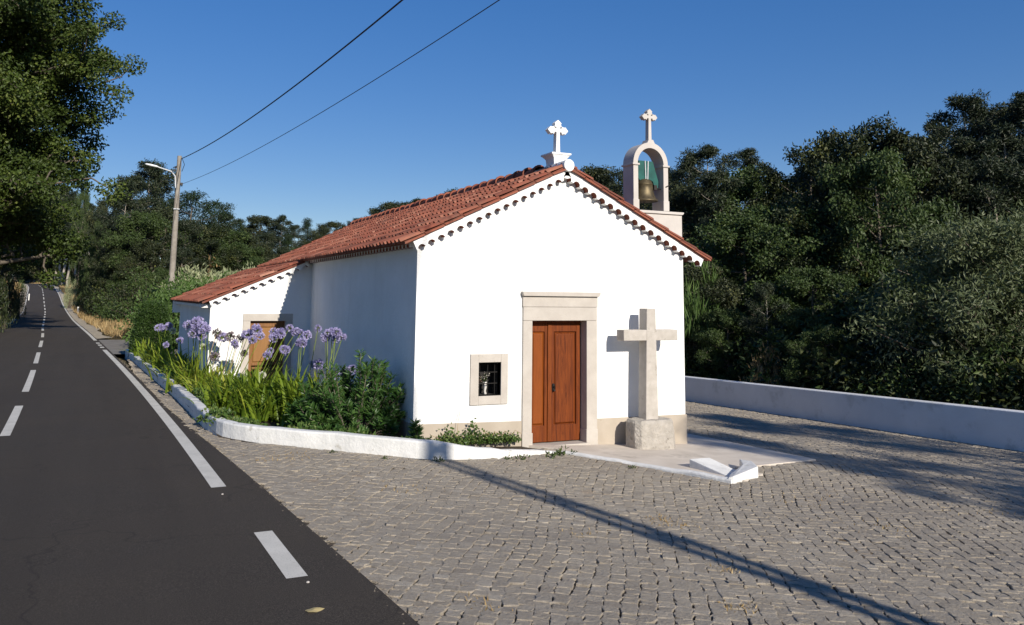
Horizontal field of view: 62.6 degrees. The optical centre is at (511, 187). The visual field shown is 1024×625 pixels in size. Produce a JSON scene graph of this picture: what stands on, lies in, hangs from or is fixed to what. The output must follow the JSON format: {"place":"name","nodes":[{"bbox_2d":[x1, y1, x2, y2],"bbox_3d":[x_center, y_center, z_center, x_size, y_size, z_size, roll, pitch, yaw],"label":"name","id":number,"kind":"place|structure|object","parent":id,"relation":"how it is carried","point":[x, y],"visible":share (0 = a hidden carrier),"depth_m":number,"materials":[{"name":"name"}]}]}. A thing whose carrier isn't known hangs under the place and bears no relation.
{"place":"outdoors","nodes":[
{"label":"outdoors","id":0,"kind":"place"},
{"bbox_2d":[51,285,111,338],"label":"gravel verge","id":1,"kind":"structure","parent":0,"point":[93,331],"depth_m":64.78,"materials":[{"name":"beige gravel"}]},
{"bbox_2d":[29,280,132,337],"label":"dry grass","id":2,"kind":"structure","parent":1,"relation":"on","point":[104,324],"depth_m":62.28,"materials":[{"name":"plant"}]},
{"bbox_2d":[0,283,419,624],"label":"road","id":3,"kind":"structure","parent":0,"point":[117,478],"depth_m":7.96,"materials":[{"name":"grey asphalt"}]},
{"bbox_2d":[135,360,538,459],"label":"bed soil","id":4,"kind":"structure","parent":0,"point":[273,423],"depth_m":13.77,"materials":[{"name":"brown soil"}]},
{"bbox_2d":[128,299,171,359],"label":"clipped bush","id":5,"kind":"object","parent":4,"relation":"on","point":[151,315],"visible":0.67,"depth_m":31.06,"materials":[{"name":"green plant"}]},
{"bbox_2d":[140,322,187,368],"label":"agapanthus","id":6,"kind":"object","parent":4,"relation":"on","point":[165,327],"visible":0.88,"depth_m":23.77,"materials":[{"name":"green plant"}]},
{"bbox_2d":[162,316,206,393],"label":"agapanthus","id":7,"kind":"object","parent":4,"relation":"on","point":[169,382],"visible":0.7,"depth_m":18.82,"materials":[{"name":"green plant"}]},
{"bbox_2d":[156,317,227,386],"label":"agapanthus","id":8,"kind":"object","parent":4,"relation":"on","point":[219,335],"visible":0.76,"depth_m":18.61,"materials":[{"name":"green plant"}]},
{"bbox_2d":[182,378,251,412],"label":"agapanthus","id":9,"kind":"object","parent":4,"relation":"on","point":[208,396],"visible":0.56,"depth_m":15.53,"materials":[{"name":"green plant"}]},
{"bbox_2d":[171,324,264,398],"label":"agapanthus","id":10,"kind":"object","parent":4,"relation":"on","point":[252,333],"visible":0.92,"depth_m":17.79,"materials":[{"name":"green plant"}]},
{"bbox_2d":[191,324,303,407],"bbox_3d":[-5.392,3.553,16.920,1.658,1.585,2.242,-6,-10,42],"label":"agapanthus","id":11,"kind":"object","parent":4,"relation":"on","point":[276,334],"visible":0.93,"depth_m":17.05,"materials":[{"name":"green plant"}]},
{"bbox_2d":[209,345,290,413],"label":"agapanthus","id":12,"kind":"object","parent":4,"relation":"on","point":[284,349],"visible":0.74,"depth_m":15.89,"materials":[{"name":"green plant"}]},
{"bbox_2d":[227,381,287,422],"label":"agapanthus","id":13,"kind":"object","parent":4,"relation":"on","point":[251,409],"visible":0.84,"depth_m":14.62,"materials":[{"name":"green plant"}]},
{"bbox_2d":[218,364,312,419],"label":"agapanthus","id":14,"kind":"object","parent":4,"relation":"on","point":[243,392],"visible":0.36,"depth_m":15.17,"materials":[{"name":"green plant"}]},
{"bbox_2d":[243,324,337,421],"bbox_3d":[-3.804,3.324,15.177,2.105,1.679,1.522,4,-8,-25],"label":"agapanthus","id":15,"kind":"object","parent":4,"relation":"on","point":[301,342],"visible":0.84,"depth_m":15.04,"materials":[{"name":"green plant"}]},
{"bbox_2d":[265,358,340,419],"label":"agapanthus","id":16,"kind":"object","parent":4,"relation":"on","point":[294,392],"visible":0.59,"depth_m":14.87,"materials":[{"name":"green plant"}]},
{"bbox_2d":[193,405,438,440],"bbox_3d":[-3.265,3.721,12.993,4.689,0.498,1.048,-3,-8,24],"label":"ground cover","id":17,"kind":"object","parent":4,"relation":"on","point":[215,411],"visible":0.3,"depth_m":13.11,"materials":[{"name":"green plant"}]},
{"bbox_2d":[284,378,347,429],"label":"oleander","id":18,"kind":"object","parent":4,"relation":"on","point":[295,416],"visible":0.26,"depth_m":13.45,"materials":[{"name":"green plant"}]},
{"bbox_2d":[298,349,405,435],"bbox_3d":[-2.501,3.337,13.528,1.850,1.525,1.479,4,-8,-25],"label":"oleander","id":19,"kind":"object","parent":4,"relation":"on","point":[372,408],"visible":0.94,"depth_m":13.29,"materials":[{"name":"green plant"}]},
{"bbox_2d":[431,405,520,445],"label":"trailing ivy","id":20,"kind":"object","parent":4,"relation":"on","point":[491,438],"visible":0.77,"depth_m":13.37,"materials":[{"name":"green plant"}]},
{"bbox_2d":[12,222,922,371],"bbox_3d":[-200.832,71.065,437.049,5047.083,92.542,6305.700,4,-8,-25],"label":"ground","id":21,"kind":"structure","parent":0,"point":[121,357],"depth_m":46.25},
{"bbox_2d":[0,87,78,279],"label":"tree","id":22,"kind":"object","parent":21,"relation":"on","point":[35,262],"visible":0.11,"depth_m":73.52,"materials":[{"name":"green plant"}]},
{"bbox_2d":[0,0,147,289],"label":"tree","id":23,"kind":"object","parent":21,"relation":"on","point":[41,72],"visible":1,"depth_m":48.53,"materials":[{"name":"green plant"}]},
{"bbox_2d":[69,190,91,292],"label":"broadleaf tree","id":24,"kind":"object","parent":21,"relation":"on","point":[83,198],"visible":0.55,"depth_m":142.34,"materials":[{"name":"green plant"}]},
{"bbox_2d":[77,195,118,285],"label":"broadleaf tree","id":25,"kind":"object","parent":21,"relation":"on","point":[102,206],"visible":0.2,"depth_m":133.34,"materials":[{"name":"green plant"}]},
{"bbox_2d":[87,225,118,292],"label":"broadleaf tree","id":26,"kind":"object","parent":21,"relation":"on","point":[94,273],"visible":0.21,"depth_m":93.82,"materials":[{"name":"green plant"}]},
{"bbox_2d":[89,243,143,306],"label":"broadleaf tree","id":27,"kind":"object","parent":21,"relation":"on","point":[116,249],"visible":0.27,"depth_m":82.02,"materials":[{"name":"green plant"}]},
{"bbox_2d":[99,276,141,321],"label":"bush","id":28,"kind":"object","parent":21,"relation":"on","point":[120,293],"visible":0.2,"depth_m":68.00,"materials":[{"name":"green plant"}]},
{"bbox_2d":[94,191,148,254],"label":"eucalyptus tree","id":29,"kind":"object","parent":21,"relation":"on","point":[129,203],"visible":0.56,"depth_m":95.05,"materials":[{"name":"green plant"}]},
{"bbox_2d":[90,173,164,230],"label":"eucalyptus tree","id":30,"kind":"object","parent":21,"relation":"on","point":[135,184],"visible":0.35,"depth_m":102.17,"materials":[{"name":"green plant"}]},
{"bbox_2d":[91,268,167,322],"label":"bush","id":31,"kind":"object","parent":21,"relation":"on","point":[114,313],"visible":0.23,"depth_m":64.45,"materials":[{"name":"green plant"}]},
{"bbox_2d":[113,158,175,256],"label":"eucalyptus tree","id":32,"kind":"object","parent":21,"relation":"on","point":[151,172],"visible":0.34,"depth_m":108.83,"materials":[{"name":"green plant"}]},
{"bbox_2d":[109,239,188,295],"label":"broadleaf tree","id":33,"kind":"object","parent":21,"relation":"on","point":[150,248],"visible":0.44,"depth_m":76.29,"materials":[{"name":"green plant"}]},
{"bbox_2d":[97,210,203,284],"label":"broadleaf tree","id":34,"kind":"object","parent":21,"relation":"on","point":[151,222],"visible":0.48,"depth_m":83.65,"materials":[{"name":"green plant"}]},
{"bbox_2d":[114,279,198,334],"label":"hedge bush","id":35,"kind":"object","parent":21,"relation":"on","point":[131,316],"visible":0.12,"depth_m":44.98,"materials":[{"name":"green plant"}]},
{"bbox_2d":[125,276,192,348],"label":"hedge bush","id":36,"kind":"object","parent":21,"relation":"on","point":[170,302],"visible":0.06,"depth_m":37.30,"materials":[{"name":"green plant"}]},
{"bbox_2d":[107,205,216,276],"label":"broadleaf tree","id":37,"kind":"object","parent":21,"relation":"on","point":[167,213],"visible":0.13,"depth_m":88.05,"materials":[{"name":"green plant"}]},
{"bbox_2d":[145,156,184,289],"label":"utility pole","id":38,"kind":"object","parent":21,"relation":"on","point":[172,268],"visible":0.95,"depth_m":41.88,"materials":[{"name":"grey concrete"}]},
{"bbox_2d":[181,0,402,158],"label":"overhead cable","id":39,"kind":"object","parent":38,"relation":"attached to","point":[378,19],"visible":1,"depth_m":22.09,"materials":[{"name":"black plastic"}]},
{"bbox_2d":[158,218,204,260],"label":"eucalyptus tree","id":40,"kind":"object","parent":21,"relation":"on","point":[191,227],"visible":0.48,"depth_m":85.22,"materials":[{"name":"green plant"}]},
{"bbox_2d":[163,246,200,278],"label":"eucalyptus tree","id":41,"kind":"object","parent":21,"relation":"on","point":[184,252],"visible":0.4,"depth_m":76.06,"materials":[{"name":"green plant"}]},
{"bbox_2d":[161,188,232,240],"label":"pine tree","id":42,"kind":"object","parent":21,"relation":"on","point":[194,196],"visible":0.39,"depth_m":98.31,"materials":[{"name":"green plant"}]},
{"bbox_2d":[157,222,242,279],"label":"broadleaf tree","id":43,"kind":"object","parent":21,"relation":"on","point":[220,229],"visible":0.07,"depth_m":88.86,"materials":[{"name":"green plant"}]},
{"bbox_2d":[162,239,242,280],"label":"broadleaf tree","id":44,"kind":"object","parent":21,"relation":"on","point":[207,249],"visible":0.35,"depth_m":80.38,"materials":[{"name":"green plant"}]},
{"bbox_2d":[206,241,266,273],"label":"broadleaf tree","id":45,"kind":"object","parent":21,"relation":"on","point":[251,254],"visible":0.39,"depth_m":82.69,"materials":[{"name":"green plant"}]},
{"bbox_2d":[243,214,285,247],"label":"broadleaf tree","id":46,"kind":"object","parent":21,"relation":"on","point":[256,222],"visible":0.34,"depth_m":161.54,"materials":[{"name":"green plant"}]},
{"bbox_2d":[264,214,299,248],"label":"eucalyptus tree","id":47,"kind":"object","parent":21,"relation":"on","point":[279,220],"visible":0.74,"depth_m":159.22,"materials":[{"name":"green plant"}]},
{"bbox_2d":[170,109,711,447],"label":"chapel","id":48,"kind":"structure","parent":21,"relation":"on","point":[531,291],"depth_m":14.69,"materials":[{"name":"paint"}]},
{"bbox_2d":[469,354,507,405],"bbox_3d":[-0.401,3.138,13.800,0.670,0.810,0.150,4,-8,-25],"label":"window","id":49,"kind":"structure","parent":48,"relation":"in","point":[475,359],"depth_m":13.75,"materials":[{"name":"stone"}]},
{"bbox_2d":[532,321,580,442],"bbox_3d":[0.726,3.321,14.453,1.051,2.043,0.139,4,-8,-25],"label":"door","id":50,"kind":"structure","parent":48,"relation":"in","point":[555,344],"depth_m":14.47,"materials":[{"name":"brown wood"}]},
{"bbox_2d":[638,160,668,202],"bbox_3d":[2.642,-0.099,16.339,0.714,0.810,0.528,4,-8,-25],"label":"bell","id":51,"kind":"object","parent":48,"relation":"hanging from","point":[647,181],"visible":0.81,"depth_m":16.23,"materials":[{"name":"brown metal"}]},
{"bbox_2d":[579,163,621,188],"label":"broadleaf tree","id":52,"kind":"object","parent":21,"relation":"on","point":[601,176],"visible":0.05,"depth_m":76.30,"materials":[{"name":"green plant"}]},
{"bbox_2d":[642,183,747,331],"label":"broadleaf tree","id":53,"kind":"object","parent":21,"relation":"on","point":[678,194],"visible":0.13,"depth_m":44.58,"materials":[{"name":"green plant"}]},
{"bbox_2d":[668,142,742,252],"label":"eucalyptus tree","id":54,"kind":"object","parent":21,"relation":"on","point":[707,151],"visible":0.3,"depth_m":56.59,"materials":[{"name":"green plant"}]},
{"bbox_2d":[683,261,741,374],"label":"cane bush","id":55,"kind":"object","parent":21,"relation":"on","point":[689,322],"visible":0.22,"depth_m":29.74,"materials":[{"name":"green plant"}]},
{"bbox_2d":[683,261,746,376],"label":"broadleaf tree","id":56,"kind":"object","parent":21,"relation":"on","point":[727,286],"visible":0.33,"depth_m":29.95,"materials":[{"name":"green plant"}]},
{"bbox_2d":[682,168,748,288],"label":"eucalyptus tree","id":57,"kind":"object","parent":21,"relation":"on","point":[713,179],"visible":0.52,"depth_m":42.72,"materials":[{"name":"green plant"}]},
{"bbox_2d":[689,307,775,380],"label":"broadleaf tree","id":58,"kind":"object","parent":21,"relation":"on","point":[734,315],"visible":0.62,"depth_m":28.25,"materials":[{"name":"green plant"}]},
{"bbox_2d":[697,313,785,384],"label":"bush","id":59,"kind":"object","parent":21,"relation":"on","point":[741,354],"visible":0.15,"depth_m":28.07,"materials":[{"name":"green plant"}]},
{"bbox_2d":[687,164,806,314],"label":"broadleaf tree","id":60,"kind":"object","parent":21,"relation":"on","point":[748,189],"visible":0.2,"depth_m":43.41,"materials":[{"name":"green plant"}]},
{"bbox_2d":[725,147,771,200],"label":"eucalyptus tree","id":61,"kind":"object","parent":21,"relation":"on","point":[749,155],"visible":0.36,"depth_m":63.59,"materials":[{"name":"green plant"}]},
{"bbox_2d":[683,212,834,354],"bbox_3d":[9.011,4.505,32.172,6.490,7.116,6.178,-4,-9,29],"label":"broadleaf tree","id":62,"kind":"object","parent":21,"relation":"on","point":[726,239],"visible":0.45,"depth_m":31.78,"materials":[{"name":"green plant"}]},
{"bbox_2d":[737,280,790,359],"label":"broadleaf tree","id":63,"kind":"object","parent":21,"relation":"on","point":[764,290],"visible":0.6,"depth_m":27.34,"materials":[{"name":"green plant"}]},
{"bbox_2d":[738,341,792,385],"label":"bush","id":64,"kind":"object","parent":21,"relation":"on","point":[761,369],"visible":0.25,"depth_m":25.70,"materials":[{"name":"green plant"}]},
{"bbox_2d":[685,202,854,347],"bbox_3d":[10.250,4.366,33.431,7.540,7.549,7.178,-1,-8,13],"label":"broadleaf tree","id":65,"kind":"object","parent":21,"relation":"on","point":[766,212],"visible":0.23,"depth_m":32.44,"materials":[{"name":"green plant"}]},
{"bbox_2d":[763,306,850,379],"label":"broadleaf tree","id":66,"kind":"object","parent":21,"relation":"on","point":[795,317],"visible":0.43,"depth_m":25.91,"materials":[{"name":"green plant"}]},
{"bbox_2d":[741,206,876,340],"bbox_3d":[11.342,4.217,31.986,5.562,7.333,5.318,-5,-10,37],"label":"broadleaf tree","id":67,"kind":"object","parent":21,"relation":"on","point":[799,229],"visible":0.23,"depth_m":31.14,"materials":[{"name":"green plant"}]},
{"bbox_2d":[741,142,884,285],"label":"broadleaf tree","id":68,"kind":"object","parent":21,"relation":"on","point":[771,177],"visible":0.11,"depth_m":41.81,"materials":[{"name":"green plant"}]},
{"bbox_2d":[747,265,886,358],"bbox_3d":[10.024,4.961,27.701,4.396,4.820,4.185,-2,-8,18],"label":"broadleaf tree","id":69,"kind":"object","parent":21,"relation":"on","point":[795,282],"visible":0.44,"depth_m":27.59,"materials":[{"name":"green plant"}]},
{"bbox_2d":[781,324,863,389],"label":"broadleaf tree","id":70,"kind":"object","parent":21,"relation":"on","point":[829,336],"visible":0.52,"depth_m":23.89,"materials":[{"name":"green plant"}]},
{"bbox_2d":[734,286,921,390],"bbox_3d":[9.996,5.040,25.622,6.111,4.093,6.646,6,-10,-37],"label":"bush","id":71,"kind":"object","parent":21,"relation":"on","point":[761,347],"visible":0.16,"depth_m":25.62,"materials":[{"name":"green plant"}]},
{"bbox_2d":[685,376,1023,451],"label":"boundary wall","id":72,"kind":"structure","parent":21,"relation":"on","point":[1000,428],"depth_m":20.43,"materials":[{"name":"paint"}]},
{"bbox_2d":[771,110,938,308],"bbox_3d":[14.046,2.466,34.611,6.565,10.750,6.866,0,-8,4],"label":"broadleaf tree","id":73,"kind":"object","parent":21,"relation":"on","point":[833,147],"visible":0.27,"depth_m":34.01,"materials":[{"name":"green plant"}]},
{"bbox_2d":[784,319,952,393],"bbox_3d":[10.380,5.336,24.570,4.796,3.130,5.925,-6,-10,40],"label":"bush","id":74,"kind":"object","parent":21,"relation":"on","point":[836,381],"visible":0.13,"depth_m":23.13,"materials":[{"name":"green plant"}]},
{"bbox_2d":[798,146,961,336],"bbox_3d":[13.278,3.034,30.407,5.803,8.998,6.096,8,-10,-44],"label":"broadleaf tree","id":75,"kind":"object","parent":21,"relation":"on","point":[895,181],"visible":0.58,"depth_m":29.66,"materials":[{"name":"green plant"}]},
{"bbox_2d":[759,271,1021,393],"bbox_3d":[11.746,4.719,25.055,8.571,4.527,6.938,5,-9,-28],"label":"bush","id":76,"kind":"object","parent":21,"relation":"on","point":[846,295],"visible":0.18,"depth_m":23.86,"materials":[{"name":"green plant"}]},
{"bbox_2d":[819,127,975,313],"bbox_3d":[16.081,2.430,33.341,7.278,9.953,6.314,5,-9,-28],"label":"broadleaf tree","id":77,"kind":"object","parent":21,"relation":"on","point":[917,152],"visible":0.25,"depth_m":32.69,"materials":[{"name":"green plant"}]},
{"bbox_2d":[841,340,957,400],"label":"bush","id":78,"kind":"object","parent":21,"relation":"on","point":[880,355],"visible":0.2,"depth_m":22.43,"materials":[{"name":"green plant"}]},
{"bbox_2d":[808,299,1007,399],"bbox_3d":[10.993,4.934,23.661,5.977,3.680,5.495,6,-9,-33],"label":"bush","id":79,"kind":"object","parent":21,"relation":"on","point":[872,388],"visible":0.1,"depth_m":22.75,"materials":[{"name":"green plant"}]},
{"bbox_2d":[841,219,1023,401],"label":"olive tree","id":80,"kind":"object","parent":21,"relation":"on","point":[937,256],"visible":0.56,"depth_m":22.00,"materials":[{"name":"green plant"}]},
{"bbox_2d":[845,220,1023,337],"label":"broadleaf tree","id":81,"kind":"object","parent":21,"relation":"on","point":[878,261],"visible":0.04,"depth_m":28.97,"materials":[{"name":"green plant"}]},
{"bbox_2d":[869,342,1004,406],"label":"bush","id":82,"kind":"object","parent":21,"relation":"on","point":[911,380],"visible":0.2,"depth_m":21.63,"materials":[{"name":"green plant"}]},
{"bbox_2d":[868,199,1023,387],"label":"olive tree","id":83,"kind":"object","parent":21,"relation":"on","point":[999,236],"visible":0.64,"depth_m":20.88,"materials":[{"name":"green plant"}]},
{"bbox_2d":[928,157,989,223],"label":"eucalyptus tree","id":84,"kind":"object","parent":21,"relation":"on","point":[954,161],"visible":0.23,"depth_m":33.86,"materials":[{"name":"green plant"}]},
{"bbox_2d":[909,350,1023,410],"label":"bush","id":85,"kind":"object","parent":21,"relation":"on","point":[996,405],"visible":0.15,"depth_m":20.28,"materials":[{"name":"green plant"}]},
{"bbox_2d":[923,88,1011,166],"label":"eucalyptus tree","id":86,"kind":"object","parent":21,"relation":"on","point":[969,105],"visible":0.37,"depth_m":47.76,"materials":[{"name":"green plant"}]},
{"bbox_2d":[916,132,1021,214],"bbox_3d":[19.092,2.286,34.542,4.096,9.158,4.453,3,-8,-18],"label":"eucalyptus tree","id":87,"kind":"object","parent":21,"relation":"on","point":[963,148],"visible":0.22,"depth_m":34.55,"materials":[{"name":"green plant"}]},
{"bbox_2d":[915,279,1023,409],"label":"bush","id":88,"kind":"object","parent":21,"relation":"on","point":[976,387],"visible":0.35,"depth_m":20.49,"materials":[{"name":"green plant"}]},
{"bbox_2d":[927,327,1023,406],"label":"bush","id":89,"kind":"object","parent":21,"relation":"on","point":[971,386],"visible":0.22,"depth_m":20.02,"materials":[{"name":"green plant"}]},
{"bbox_2d":[944,153,1023,224],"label":"eucalyptus tree","id":90,"kind":"object","parent":21,"relation":"on","point":[992,166],"visible":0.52,"depth_m":31.11,"materials":[{"name":"green plant"}]},
{"bbox_2d":[952,326,1023,407],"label":"bush","id":91,"kind":"object","parent":21,"relation":"on","point":[981,381],"visible":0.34,"depth_m":19.68,"materials":[{"name":"green plant"}]},
{"bbox_2d":[972,355,1023,410],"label":"bush","id":92,"kind":"object","parent":21,"relation":"on","point":[999,381],"visible":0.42,"depth_m":19.02,"materials":[{"name":"green plant"}]},
{"bbox_2d":[973,121,1023,323],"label":"eucalyptus tree","id":93,"kind":"object","parent":21,"relation":"on","point":[1012,142],"visible":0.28,"depth_m":34.49,"materials":[{"name":"green plant"}]},
{"bbox_2d":[988,91,1023,136],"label":"eucalyptus tree","id":94,"kind":"object","parent":21,"relation":"on","point":[1018,102],"visible":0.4,"depth_m":45.58,"materials":[{"name":"green plant"}]},
{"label":"gravel verge","id":95,"kind":"structure","parent":21,"relation":"on","visible":0},
{"bbox_2d":[0,253,11,332],"bbox_3d":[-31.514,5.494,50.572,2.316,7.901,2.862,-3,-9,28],"label":"bush","id":96,"kind":"object","parent":95,"relation":"on","point":[5,303],"visible":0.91,"depth_m":50.95,"materials":[{"name":"green plant"}]},
{"bbox_2d":[0,247,19,328],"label":"bush","id":97,"kind":"object","parent":95,"relation":"on","point":[11,295],"visible":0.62,"depth_m":56.05,"materials":[{"name":"green plant"}]},
{"bbox_2d":[39,0,1023,266],"label":"sky","id":98,"kind":"structure","parent":0,"point":[476,105],"materials":[{"name":"blue"}]},
{"bbox_2d":[127,359,1023,624],"bbox_3d":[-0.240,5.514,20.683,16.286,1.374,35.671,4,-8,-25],"label":"cobble paving","id":99,"kind":"structure","parent":0,"point":[904,478],"depth_m":8.46,"materials":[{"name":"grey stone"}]},
{"bbox_2d":[125,349,555,459],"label":"planter kerb","id":100,"kind":"structure","parent":99,"relation":"on","point":[420,449],"depth_m":12.41,"materials":[{"name":"paint"}]},
{"bbox_2d":[243,451,1014,616],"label":"dry joint weeds","id":101,"kind":"object","parent":99,"relation":"on","point":[731,570],"visible":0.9,"depth_m":8.67,"materials":[{"name":"plant"}]},
{"bbox_2d":[561,450,731,483],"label":"forecourt kerb","id":102,"kind":"structure","parent":99,"relation":"on","point":[701,475],"depth_m":12.13,"materials":[{"name":"paint"}]},
{"bbox_2d":[529,434,815,481],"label":"forecourt","id":103,"kind":"structure","parent":99,"relation":"on","point":[726,453],"depth_m":13.88,"materials":[{"name":"beige stone"}]},
{"bbox_2d":[617,308,677,449],"bbox_3d":[2.389,3.372,14.597,1.125,2.514,0.495,4,-8,-25],"label":"stone cross","id":104,"kind":"object","parent":103,"relation":"on","point":[648,428],"visible":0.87,"depth_m":14.51,"materials":[{"name":"stone"}]},
{"bbox_2d":[690,458,757,483],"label":"corner kerb","id":105,"kind":"structure","parent":103,"relation":"on","point":[746,469],"depth_m":12.12,"materials":[{"name":"paint"}]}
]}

